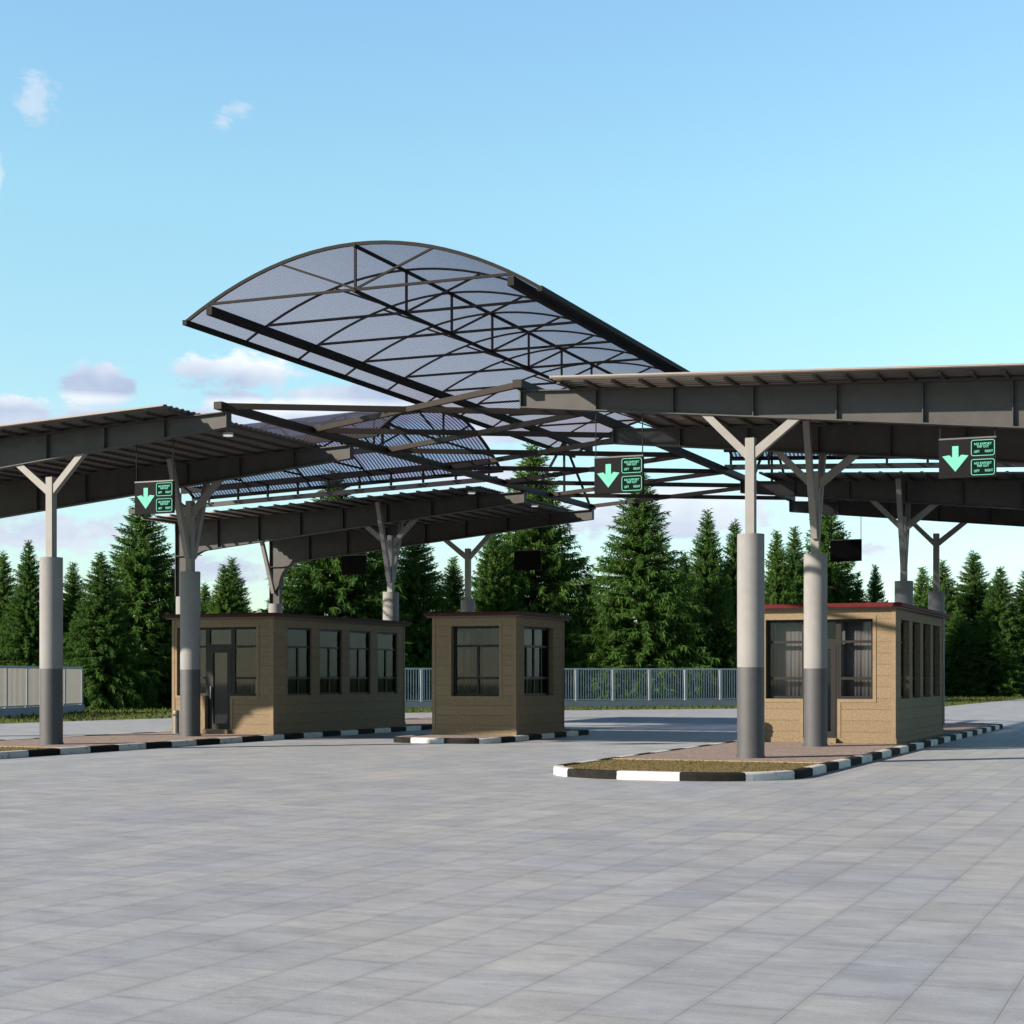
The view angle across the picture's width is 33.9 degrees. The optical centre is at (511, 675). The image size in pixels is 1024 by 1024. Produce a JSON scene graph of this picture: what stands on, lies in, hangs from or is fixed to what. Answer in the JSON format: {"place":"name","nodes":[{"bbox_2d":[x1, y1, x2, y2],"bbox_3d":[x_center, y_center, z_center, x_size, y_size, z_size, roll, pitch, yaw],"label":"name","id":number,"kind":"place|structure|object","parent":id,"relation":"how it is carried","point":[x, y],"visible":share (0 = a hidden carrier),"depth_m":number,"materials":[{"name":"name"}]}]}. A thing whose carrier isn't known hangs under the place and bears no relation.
{"place":"outdoors","nodes":[
{"label":"outdoors","id":0,"kind":"place"},
{"bbox_2d":[0,718,431,746],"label":"pavement","id":1,"kind":"structure","parent":0,"point":[78,741],"depth_m":39.30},
{"bbox_2d":[16,454,87,744],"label":"support column","id":2,"kind":"structure","parent":1,"relation":"on","point":[51,648],"depth_m":35.81,"materials":[{"name":"paint"}]},
{"bbox_2d":[0,404,353,518],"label":"canopy","id":3,"kind":"object","parent":2,"relation":"on","point":[206,451],"visible":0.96,"depth_m":39.27,"materials":[{"name":"metal"}]},
{"bbox_2d":[135,438,174,514],"bbox_3d":[-7.440,-4.160,34.973,0.950,1.560,0.082,0,0,23],"label":"hanging sign","id":4,"kind":"object","parent":3,"relation":"hanging from","point":[154,497],"visible":1,"depth_m":34.92,"materials":[{"name":"grey"}]},
{"bbox_2d":[222,429,233,436],"bbox_3d":[-5.917,-5.204,34.987,0.230,0.408,0.230,0,0,23],"label":"ceiling lamp","id":5,"kind":"object","parent":3,"relation":"attached to","point":[228,434],"visible":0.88,"depth_m":34.91,"materials":[{"name":"grey plastic"}]},
{"bbox_2d":[173,710,179,732],"bbox_3d":[-8.566,1.161,42.835,0.170,0.602,0.170,0,0,23],"label":"litter bin","id":6,"kind":"object","parent":1,"relation":"on","point":[176,721],"visible":1,"depth_m":42.77,"materials":[{"name":"metal"}]},
{"bbox_2d":[166,458,222,735],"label":"support column","id":7,"kind":"structure","parent":1,"relation":"on","point":[190,529],"depth_m":40.67,"materials":[{"name":"paint"}]},
{"bbox_2d":[163,613,411,733],"bbox_3d":[-5.933,-0.061,46.049,3.320,3.047,7.740,0,0,23],"label":"kiosk","id":8,"kind":"object","parent":1,"relation":"on","point":[273,673],"visible":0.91,"depth_m":44.05,"materials":[{"name":"brick"}]},
{"bbox_2d":[200,628,207,695],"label":"window","id":9,"kind":"structure","parent":8,"relation":"in","point":[201,694],"depth_m":42.97,"materials":[{"name":"brown plastic"}]},
{"bbox_2d":[209,649,230,728],"bbox_3d":[-7.437,0.329,42.799,0.638,2.042,0.106,0,0,23],"label":"door","id":10,"kind":"structure","parent":8,"relation":"in","point":[212,725],"depth_m":42.85,"materials":[{"name":"metal"}]},
{"bbox_2d":[208,627,232,646],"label":"transom window","id":11,"kind":"structure","parent":8,"relation":"in","point":[217,628],"depth_m":42.82,"materials":[{"name":"brown plastic"}]},
{"bbox_2d":[233,627,255,695],"bbox_3d":[-6.720,-0.370,42.546,0.770,1.740,0.070,0,0,23],"label":"window","id":12,"kind":"structure","parent":8,"relation":"in","point":[235,646],"depth_m":42.64,"materials":[{"name":"brown plastic"}]},
{"bbox_2d":[237,630,253,692],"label":"window","id":13,"kind":"structure","parent":8,"relation":"in","point":[245,656],"depth_m":46.17,"materials":[{"name":"clear glass"}]},
{"bbox_2d":[288,627,309,695],"bbox_3d":[-5.546,-0.370,43.330,0.070,1.740,1.242,0,0,23],"label":"window","id":14,"kind":"structure","parent":8,"relation":"in","point":[298,638],"depth_m":43.41,"materials":[{"name":"black glass"}]},
{"bbox_2d":[320,629,340,694],"bbox_3d":[-4.905,-0.370,44.864,0.070,1.740,1.242,0,0,23],"label":"window","id":15,"kind":"structure","parent":8,"relation":"in","point":[330,640],"depth_m":44.98,"materials":[{"name":"black glass"}]},
{"bbox_2d":[350,631,368,693],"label":"window","id":16,"kind":"structure","parent":8,"relation":"in","point":[359,640],"depth_m":46.50,"materials":[{"name":"clear glass"}]},
{"bbox_2d":[378,632,395,693],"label":"window","id":17,"kind":"structure","parent":8,"relation":"in","point":[386,641],"depth_m":48.03,"materials":[{"name":"clear glass"}]},
{"bbox_2d":[443,534,492,611],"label":"support column","id":18,"kind":"structure","parent":1,"relation":"on","point":[468,603],"depth_m":56.01,"materials":[{"name":"metal"}]},
{"bbox_2d":[364,501,417,620],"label":"support column","id":19,"kind":"structure","parent":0,"point":[390,545],"depth_m":50.66,"materials":[{"name":"metal"}]},
{"bbox_2d":[407,729,573,737],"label":"pavement","id":20,"kind":"structure","parent":0,"point":[458,736],"depth_m":40.61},
{"bbox_2d":[424,611,571,735],"bbox_3d":[-0.309,-0.061,43.102,2.590,3.047,3.640,0,0,23],"label":"kiosk","id":21,"kind":"object","parent":20,"relation":"on","point":[500,673],"visible":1,"depth_m":41.93,"materials":[{"name":"brick"}]},
{"bbox_2d":[457,629,480,693],"bbox_3d":[-1.234,-0.370,43.380,0.070,1.740,2.000,0,0,23],"label":"window","id":22,"kind":"structure","parent":21,"relation":"in","point":[466,656],"depth_m":43.58,"materials":[{"name":"clear glass"}]},
{"bbox_2d":[454,626,498,695],"bbox_3d":[-0.846,-0.370,41.728,1.300,1.740,0.070,0,0,23],"label":"window","id":23,"kind":"structure","parent":21,"relation":"in","point":[478,677],"depth_m":41.74,"materials":[{"name":"brown plastic"}]},
{"bbox_2d":[524,626,548,695],"bbox_3d":[0.538,-0.370,42.640,0.070,1.740,2.000,0,0,23],"label":"window","id":24,"kind":"structure","parent":21,"relation":"in","point":[536,639],"depth_m":42.86,"materials":[{"name":"black glass"}]},
{"bbox_2d":[214,379,794,509],"bbox_3d":[1.365,-5.480,42.999,6.740,0.150,22.300,0,0,23],"label":"roof bracing","id":25,"kind":"object","parent":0,"point":[332,431],"visible":0.84,"depth_m":40.24,"materials":[{"name":"grey metal"}]},
{"bbox_2d":[129,406,503,513],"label":"arched roof","id":26,"kind":"structure","parent":25,"relation":"on","point":[387,423],"depth_m":48.35,"materials":[{"name":"brown paint"}]},
{"bbox_2d":[182,240,783,502],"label":"arched roof","id":27,"kind":"structure","parent":25,"relation":"on","point":[563,307],"depth_m":36.59,"materials":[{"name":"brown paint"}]},
{"bbox_2d":[653,427,1023,469],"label":"arched roof","id":28,"kind":"structure","parent":25,"relation":"on","point":[769,457],"depth_m":43.88,"materials":[{"name":"brown paint"}]},
{"bbox_2d":[0,699,1023,1023],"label":"paving","id":29,"kind":"structure","parent":0,"point":[368,879],"depth_m":12.79,"materials":[{"name":"grey concrete"}]},
{"bbox_2d":[176,596,179,613],"bbox_3d":[-10.505,-0.477,53.703,0.487,4.115,0.487,0,0,23],"label":"post pedestal","id":30,"kind":"object","parent":29,"relation":"on","point":[178,605],"visible":0.07,"depth_m":53.49,"materials":[{"name":"paint"}]},
{"bbox_2d":[141,486,593,603],"bbox_3d":[-4.490,-4.011,53.601,12.521,2.941,8.450,0,0,23],"label":"canopy","id":31,"kind":"object","parent":30,"relation":"on","point":[292,533],"visible":0.87,"depth_m":52.98,"materials":[{"name":"metal"}]},
{"bbox_2d":[341,554,366,574],"bbox_3d":[-5.429,-3.955,57.760,0.950,0.930,0.082,0,0,23],"label":"hanging sign","id":32,"kind":"object","parent":31,"relation":"hanging from","point":[354,564],"visible":1,"depth_m":57.72,"materials":[{"name":"black metal"}]},
{"bbox_2d":[514,527,541,570],"bbox_3d":[0.523,-4.250,55.273,0.950,1.540,0.082,0,0,23],"label":"hanging sign","id":33,"kind":"object","parent":31,"relation":"hanging from","point":[527,560],"visible":1,"depth_m":55.23,"materials":[{"name":"black"}]},
{"bbox_2d":[0,718,431,758],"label":"kerb","id":34,"kind":"structure","parent":29,"relation":"on","point":[77,750],"depth_m":38.42,"materials":[{"name":"white paint"}]},
{"bbox_2d":[0,746,60,750],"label":"grass","id":35,"kind":"structure","parent":34,"relation":"in","point":[23,747],"depth_m":33.81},
{"bbox_2d":[0,746,63,747],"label":"edging strip","id":36,"kind":"object","parent":34,"relation":"on","point":[29,746],"visible":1,"depth_m":34.56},
{"bbox_2d":[260,542,281,612],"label":"support column","id":37,"kind":"structure","parent":29,"relation":"on","point":[274,608],"depth_m":58.65,"materials":[{"name":"metal"}]},
{"bbox_2d":[394,729,588,743],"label":"kerb","id":38,"kind":"structure","parent":29,"relation":"on","point":[492,740],"depth_m":39.73,"materials":[{"name":"black paint"}]},
{"bbox_2d":[554,723,1002,780],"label":"kerb","id":39,"kind":"structure","parent":29,"relation":"on","point":[797,773],"depth_m":26.18,"materials":[{"name":"black paint"}]},
{"bbox_2d":[565,758,823,771],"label":"grass","id":40,"kind":"structure","parent":39,"relation":"in","point":[668,763],"depth_m":27.35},
{"bbox_2d":[612,758,822,762],"bbox_3d":[3.510,1.490,28.913,3.760,0.080,0.060,0,0,23],"label":"edging strip","id":41,"kind":"object","parent":39,"relation":"on","point":[720,760],"visible":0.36,"depth_m":28.83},
{"bbox_2d":[0,695,1023,723],"bbox_3d":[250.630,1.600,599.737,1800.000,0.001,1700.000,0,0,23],"label":"ground","id":42,"kind":"structure","parent":0,"point":[166,715],"depth_m":75.77,"materials":[{"name":"green plant"}]},
{"bbox_2d":[0,550,23,664],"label":"spruce tree","id":43,"kind":"object","parent":42,"relation":"on","point":[6,580],"visible":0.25,"depth_m":89.78,"materials":[{"name":"green plant"}]},
{"bbox_2d":[0,540,66,707],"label":"spruce tree","id":44,"kind":"object","parent":42,"relation":"on","point":[23,616],"visible":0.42,"depth_m":86.39,"materials":[{"name":"green plant"}]},
{"bbox_2d":[0,665,84,717],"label":"fence","id":45,"kind":"object","parent":42,"relation":"on","point":[19,689],"visible":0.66,"depth_m":67.71,"materials":[{"name":"metal"}]},
{"bbox_2d":[63,562,89,664],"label":"spruce tree","id":46,"kind":"object","parent":42,"relation":"on","point":[71,588],"visible":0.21,"depth_m":91.69,"materials":[{"name":"green plant"}]},
{"bbox_2d":[63,551,164,709],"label":"spruce tree","id":47,"kind":"object","parent":42,"relation":"on","point":[101,626],"visible":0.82,"depth_m":80.31,"materials":[{"name":"green plant"}]},
{"bbox_2d":[80,498,175,708],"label":"spruce tree","id":48,"kind":"object","parent":42,"relation":"on","point":[145,583],"visible":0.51,"depth_m":84.96,"materials":[{"name":"green plant"}]},
{"bbox_2d":[200,582,212,613],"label":"spruce tree","id":49,"kind":"object","parent":42,"relation":"on","point":[204,593],"visible":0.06,"depth_m":98.84,"materials":[{"name":"green plant"}]},
{"bbox_2d":[205,564,249,613],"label":"spruce tree","id":50,"kind":"object","parent":42,"relation":"on","point":[222,600],"visible":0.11,"depth_m":93.77,"materials":[{"name":"green plant"}]},
{"bbox_2d":[226,556,251,612],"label":"spruce tree","id":51,"kind":"object","parent":42,"relation":"on","point":[234,575],"visible":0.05,"depth_m":96.84,"materials":[{"name":"green plant"}]},
{"bbox_2d":[250,469,431,701],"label":"spruce tree","id":52,"kind":"object","parent":42,"relation":"on","point":[331,590],"visible":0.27,"depth_m":90.44,"materials":[{"name":"green plant"}]},
{"bbox_2d":[367,551,385,598],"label":"spruce tree","id":53,"kind":"object","parent":42,"relation":"on","point":[381,556],"visible":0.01,"depth_m":98.68,"materials":[{"name":"green plant"}]},
{"bbox_2d":[395,544,454,701],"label":"spruce tree","id":54,"kind":"object","parent":42,"relation":"on","point":[423,593],"visible":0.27,"depth_m":94.14,"materials":[{"name":"green plant"}]},
{"bbox_2d":[431,556,464,611],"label":"spruce tree","id":55,"kind":"object","parent":42,"relation":"on","point":[454,580],"visible":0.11,"depth_m":100.74,"materials":[{"name":"green plant"}]},
{"bbox_2d":[457,534,527,611],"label":"spruce tree","id":56,"kind":"object","parent":42,"relation":"on","point":[488,586],"visible":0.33,"depth_m":98.48,"materials":[{"name":"green plant"}]},
{"bbox_2d":[459,442,598,696],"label":"spruce tree","id":57,"kind":"object","parent":42,"relation":"on","point":[555,589],"visible":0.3,"depth_m":100.50,"materials":[{"name":"green plant"}]},
{"bbox_2d":[405,668,736,708],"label":"fence","id":58,"kind":"object","parent":42,"relation":"on","point":[639,702],"visible":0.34,"depth_m":86.31,"materials":[{"name":"metal"}]},
{"bbox_2d":[571,572,602,660],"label":"spruce tree","id":59,"kind":"object","parent":42,"relation":"on","point":[591,577],"visible":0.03,"depth_m":103.76,"materials":[{"name":"green plant"}]},
{"bbox_2d":[565,616,659,700],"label":"spruce tree","id":60,"kind":"object","parent":42,"relation":"on","point":[607,662],"visible":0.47,"depth_m":95.16,"materials":[{"name":"green plant"}]},
{"bbox_2d":[564,473,728,700],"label":"spruce tree","id":61,"kind":"object","parent":42,"relation":"on","point":[642,591],"visible":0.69,"depth_m":96.48,"materials":[{"name":"green plant"}]},
{"bbox_2d":[634,608,712,699],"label":"spruce tree","id":62,"kind":"object","parent":42,"relation":"on","point":[677,643],"visible":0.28,"depth_m":95.88,"materials":[{"name":"green plant"}]},
{"bbox_2d":[674,551,698,601],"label":"spruce tree","id":63,"kind":"object","parent":42,"relation":"on","point":[687,562],"visible":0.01,"depth_m":103.88,"materials":[{"name":"green plant"}]},
{"bbox_2d":[673,508,736,645],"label":"spruce tree","id":64,"kind":"object","parent":42,"relation":"on","point":[713,585],"visible":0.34,"depth_m":102.53,"materials":[{"name":"green plant"}]},
{"bbox_2d":[693,604,736,699],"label":"spruce tree","id":65,"kind":"object","parent":42,"relation":"on","point":[723,637],"visible":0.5,"depth_m":97.36,"materials":[{"name":"green plant"}]},
{"bbox_2d":[717,519,742,627],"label":"spruce tree","id":66,"kind":"object","parent":42,"relation":"on","point":[732,555],"visible":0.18,"depth_m":106.67,"materials":[{"name":"green plant"}]},
{"bbox_2d":[765,529,803,603],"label":"spruce tree","id":67,"kind":"object","parent":42,"relation":"on","point":[776,587],"visible":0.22,"depth_m":117.60,"materials":[{"name":"green plant"}]},
{"bbox_2d":[770,526,807,603],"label":"spruce tree","id":68,"kind":"object","parent":42,"relation":"on","point":[796,567],"visible":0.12,"depth_m":123.64,"materials":[{"name":"green plant"}]},
{"bbox_2d":[803,514,867,602],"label":"spruce tree","id":69,"kind":"object","parent":42,"relation":"on","point":[839,583],"visible":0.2,"depth_m":127.00,"materials":[{"name":"green plant"}]},
{"bbox_2d":[846,580,868,602],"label":"spruce tree","id":70,"kind":"object","parent":42,"relation":"on","point":[858,592],"visible":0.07,"depth_m":125.86,"materials":[{"name":"green plant"}]},
{"bbox_2d":[863,564,887,602],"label":"spruce tree","id":71,"kind":"object","parent":42,"relation":"on","point":[875,588],"visible":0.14,"depth_m":130.79,"materials":[{"name":"green plant"}]},
{"bbox_2d":[913,566,954,677],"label":"spruce tree","id":72,"kind":"object","parent":42,"relation":"on","point":[921,589],"visible":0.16,"depth_m":137.65,"materials":[{"name":"green plant"}]},
{"bbox_2d":[930,559,975,639],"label":"spruce tree","id":73,"kind":"object","parent":42,"relation":"on","point":[947,585],"visible":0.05,"depth_m":141.43,"materials":[{"name":"green plant"}]},
{"bbox_2d":[945,610,994,695],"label":"spruce tree","id":74,"kind":"object","parent":42,"relation":"on","point":[958,636],"visible":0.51,"depth_m":133.91,"materials":[{"name":"green plant"}]},
{"bbox_2d":[953,550,991,627],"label":"spruce tree","id":75,"kind":"object","parent":42,"relation":"on","point":[974,586],"visible":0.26,"depth_m":144.39,"materials":[{"name":"green plant"}]},
{"bbox_2d":[945,619,1023,696],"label":"spruce tree","id":76,"kind":"object","parent":42,"relation":"on","point":[1004,678],"visible":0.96,"depth_m":131.82,"materials":[{"name":"green plant"}]},
{"bbox_2d":[970,566,1023,693],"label":"spruce tree","id":77,"kind":"object","parent":42,"relation":"on","point":[1000,609],"visible":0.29,"depth_m":140.25,"materials":[{"name":"green plant"}]},
{"bbox_2d":[1010,571,1023,646],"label":"spruce tree","id":78,"kind":"object","parent":42,"relation":"on","point":[1020,592],"visible":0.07,"depth_m":145.78,"materials":[{"name":"green plant"}]},
{"bbox_2d":[0,0,1023,621],"label":"sky","id":79,"kind":"structure","parent":0,"point":[723,185],"materials":[{"name":"blue"}]},
{"bbox_2d":[623,723,994,761],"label":"pavement","id":80,"kind":"structure","parent":0,"point":[787,751],"depth_m":32.53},
{"bbox_2d":[702,415,800,757],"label":"support column","id":81,"kind":"structure","parent":80,"relation":"on","point":[750,642],"depth_m":29.89,"materials":[{"name":"paint"}]},
{"bbox_2d":[772,420,858,746],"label":"support column","id":82,"kind":"structure","parent":80,"relation":"on","point":[815,645],"depth_m":34.76,"materials":[{"name":"paint"}]},
{"bbox_2d":[520,363,1023,463],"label":"canopy","id":83,"kind":"object","parent":82,"relation":"on","point":[905,412],"visible":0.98,"depth_m":30.19,"materials":[{"name":"metal"}]},
{"bbox_2d":[594,413,643,493],"bbox_3d":[1.980,-4.130,31.036,0.950,1.500,0.082,0,0,23],"label":"hanging sign","id":84,"kind":"object","parent":83,"relation":"hanging from","point":[617,474],"visible":1,"depth_m":31.00,"materials":[{"name":"grey"}]},
{"bbox_2d":[939,426,996,478],"bbox_3d":[7.765,-3.830,28.619,0.950,0.900,0.082,0,0,23],"label":"hanging sign","id":85,"kind":"object","parent":83,"relation":"hanging from","point":[970,457],"visible":1,"depth_m":28.58,"materials":[{"name":"grey"}]},
{"bbox_2d":[765,602,950,743],"bbox_3d":[8.188,-0.061,39.849,3.320,3.047,7.190,0,0,23],"label":"kiosk","id":86,"kind":"object","parent":80,"relation":"on","point":[884,672],"visible":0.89,"depth_m":36.95,"materials":[{"name":"brick"}]},
{"bbox_2d":[767,620,803,698],"bbox_3d":[6.073,-0.370,37.200,0.840,1.740,0.070,0,0,23],"label":"window","id":87,"kind":"structure","parent":86,"relation":"in","point":[769,642],"depth_m":37.22,"materials":[{"name":"brown glass"}]},
{"bbox_2d":[827,644,835,737],"bbox_3d":[6.800,0.329,36.876,0.638,2.042,0.057,0,0,23],"label":"door","id":88,"kind":"structure","parent":86,"relation":"in","point":[830,734],"depth_m":36.74,"materials":[{"name":"metal"}]},
{"bbox_2d":[827,619,837,641],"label":"transom window","id":89,"kind":"structure","parent":86,"relation":"in","point":[831,620],"depth_m":36.74,"materials":[{"name":"brown glass"}]},
{"bbox_2d":[838,619,872,698],"bbox_3d":[7.508,-0.370,36.600,0.770,1.740,0.070,0,0,23],"label":"window","id":90,"kind":"structure","parent":86,"relation":"in","point":[840,641],"depth_m":36.63,"materials":[{"name":"brown glass"}]},
{"bbox_2d":[901,621,903,697],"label":"window","id":91,"kind":"structure","parent":86,"relation":"in","point":[902,622],"depth_m":37.82,"materials":[{"name":"brown glass"}]},
{"bbox_2d":[912,623,914,697],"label":"window","id":92,"kind":"structure","parent":86,"relation":"in","point":[913,624],"depth_m":39.22,"materials":[{"name":"brown glass"}]},
{"bbox_2d":[923,625,924,696],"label":"window","id":93,"kind":"structure","parent":86,"relation":"in","point":[923,625],"depth_m":40.62,"materials":[{"name":"brown glass"}]},
{"bbox_2d":[933,626,934,695],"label":"window","id":94,"kind":"structure","parent":86,"relation":"in","point":[933,626],"depth_m":42.03,"materials":[{"name":"brown glass"}]},
{"bbox_2d":[910,519,966,724],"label":"support column","id":95,"kind":"structure","parent":80,"relation":"on","point":[936,598],"depth_m":50.08,"materials":[{"name":"metal"}]},
{"bbox_2d":[870,478,937,604],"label":"support column","id":96,"kind":"structure","parent":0,"point":[903,585],"depth_m":44.73,"materials":[{"name":"metal"}]},
{"bbox_2d":[740,471,1023,526],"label":"canopy","id":97,"kind":"object","parent":96,"relation":"on","point":[998,499],"visible":0.81,"depth_m":45.16,"materials":[{"name":"metal"}]},
{"bbox_2d":[830,515,861,561],"bbox_3d":[10.192,-4.210,51.232,0.950,1.420,0.082,0,0,23],"label":"hanging sign","id":98,"kind":"object","parent":97,"relation":"hanging from","point":[841,550],"visible":1,"depth_m":51.20,"materials":[{"name":"black plastic"}]}
]}

